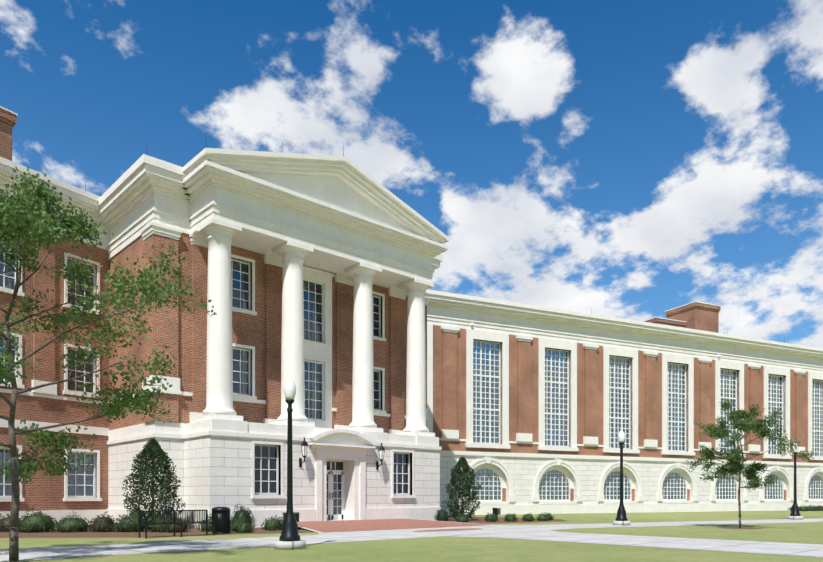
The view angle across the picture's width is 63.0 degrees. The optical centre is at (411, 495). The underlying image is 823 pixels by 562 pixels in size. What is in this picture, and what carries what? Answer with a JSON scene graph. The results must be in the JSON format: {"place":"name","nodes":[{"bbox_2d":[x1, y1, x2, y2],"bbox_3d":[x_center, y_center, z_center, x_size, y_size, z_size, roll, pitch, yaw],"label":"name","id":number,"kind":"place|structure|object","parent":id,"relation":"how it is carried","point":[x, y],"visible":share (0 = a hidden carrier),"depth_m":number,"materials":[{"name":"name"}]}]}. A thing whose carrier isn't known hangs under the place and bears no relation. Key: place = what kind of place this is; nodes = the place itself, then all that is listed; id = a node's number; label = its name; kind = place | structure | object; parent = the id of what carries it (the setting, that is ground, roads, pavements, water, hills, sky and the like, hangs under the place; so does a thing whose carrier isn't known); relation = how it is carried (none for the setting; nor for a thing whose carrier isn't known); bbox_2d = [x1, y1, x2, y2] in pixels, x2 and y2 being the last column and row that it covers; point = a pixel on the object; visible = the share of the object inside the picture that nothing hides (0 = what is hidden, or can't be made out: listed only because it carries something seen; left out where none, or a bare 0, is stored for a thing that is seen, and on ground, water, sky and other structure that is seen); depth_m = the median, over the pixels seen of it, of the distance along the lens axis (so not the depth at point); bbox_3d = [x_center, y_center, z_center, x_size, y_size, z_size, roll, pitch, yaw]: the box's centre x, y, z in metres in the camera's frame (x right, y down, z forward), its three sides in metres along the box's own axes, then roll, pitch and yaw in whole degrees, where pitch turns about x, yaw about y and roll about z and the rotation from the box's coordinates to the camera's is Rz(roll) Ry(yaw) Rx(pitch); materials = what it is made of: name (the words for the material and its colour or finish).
{"place":"outdoors","nodes":[
{"label":"outdoors","id":0,"kind":"place"},
{"bbox_2d":[0,517,566,537],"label":"planting bed","id":1,"kind":"object","parent":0,"point":[196,532],"visible":0.33,"depth_m":24.12,"materials":[{"name":"brown soil"}]},
{"bbox_2d":[196,218,434,436],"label":"columns","id":2,"kind":"structure","parent":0,"point":[219,372],"depth_m":30.58,"materials":[{"name":"white stone"}]},
{"bbox_2d":[297,518,484,532],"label":"brick walkway","id":3,"kind":"structure","parent":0,"point":[354,525],"depth_m":29.12,"materials":[{"name":"red brick"}]},
{"bbox_2d":[0,106,822,527],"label":"building","id":4,"kind":"structure","parent":0,"point":[338,214],"depth_m":33.35,"materials":[{"name":"brown brick"}]},
{"bbox_2d":[255,446,407,514],"bbox_3d":[-3.706,-0.532,32.048,9.100,3.380,0.630,0,0,-42],"label":"door and windows","id":5,"kind":"structure","parent":4,"relation":"on","point":[339,466],"depth_m":32.15,"materials":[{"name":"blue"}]},
{"bbox_2d":[108,435,822,510],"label":"stone base wall","id":6,"kind":"structure","parent":4,"relation":"attached to","point":[212,471],"depth_m":31.89,"materials":[{"name":"stone"}]},
{"bbox_2d":[468,341,822,499],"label":"windows","id":7,"kind":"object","parent":4,"relation":"attached to","point":[488,486],"depth_m":53.74,"materials":[{"name":"white"}]},
{"bbox_2d":[0,510,822,561],"bbox_3d":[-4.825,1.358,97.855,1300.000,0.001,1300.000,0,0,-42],"label":"grass","id":8,"kind":"structure","parent":0,"point":[454,549],"depth_m":17.99,"materials":[{"name":"green plant"}]},
{"bbox_2d":[0,511,190,532],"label":"shrub","id":9,"kind":"object","parent":8,"relation":"on","point":[101,524],"visible":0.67,"depth_m":25.01,"materials":[{"name":"green plant"}]},
{"bbox_2d":[122,438,480,527],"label":"shrubs","id":10,"kind":"object","parent":8,"relation":"on","point":[151,446],"visible":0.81,"depth_m":26.43,"materials":[{"name":"green plant"}]},
{"bbox_2d":[138,507,500,538],"bbox_3d":[-2.024,0.873,29.435,1.165,0.970,20.724,0,0,40],"label":"metal furniture","id":11,"kind":"object","parent":8,"relation":"on","point":[220,522],"visible":0.92,"depth_m":23.06,"materials":[{"name":"grey metal"}]},
{"bbox_2d":[230,504,451,528],"bbox_3d":[-2.733,0.815,30.311,11.454,1.099,1.159,0,0,-38],"label":"shrub","id":12,"kind":"object","parent":8,"relation":"on","point":[442,515],"visible":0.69,"depth_m":27.03,"materials":[{"name":"green plant"}]},
{"bbox_2d":[0,167,807,561],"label":"vegetation","id":13,"kind":"object","parent":8,"relation":"on","point":[54,226],"depth_m":14.13,"materials":[{"name":"green plant"}]},
{"bbox_2d":[686,398,816,491],"bbox_3d":[13.706,-2.100,27.821,3.551,3.894,4.738,0,0,-18],"label":"leaf","id":14,"kind":"object","parent":13,"relation":"attached to","point":[734,464],"visible":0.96,"depth_m":27.75,"materials":[{"name":"green plant"}]},
{"bbox_2d":[18,504,822,532],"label":"shrub","id":15,"kind":"object","parent":8,"relation":"on","point":[39,522],"visible":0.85,"depth_m":25.07,"materials":[{"name":"green plant"}]},
{"bbox_2d":[719,527,762,528],"bbox_3d":[13.744,1.352,28.096,1.700,0.001,1.700,0,0,-42],"label":"mulch ring","id":16,"kind":"object","parent":8,"relation":"on","point":[739,528],"visible":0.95,"depth_m":27.76,"materials":[{"name":"brown soil"}]},
{"bbox_2d":[0,399,822,561],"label":"site","id":17,"kind":"object","parent":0,"point":[534,532],"depth_m":19.87},
{"bbox_2d":[0,0,822,347],"label":"sky","id":18,"kind":"structure","parent":0,"point":[638,160],"materials":[{"name":"blue"}]},
{"bbox_2d":[284,377,797,458],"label":"lamps","id":19,"kind":"object","parent":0,"point":[289,389],"visible":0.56,"depth_m":17.23,"materials":[{"name":"white glass"}]}
]}

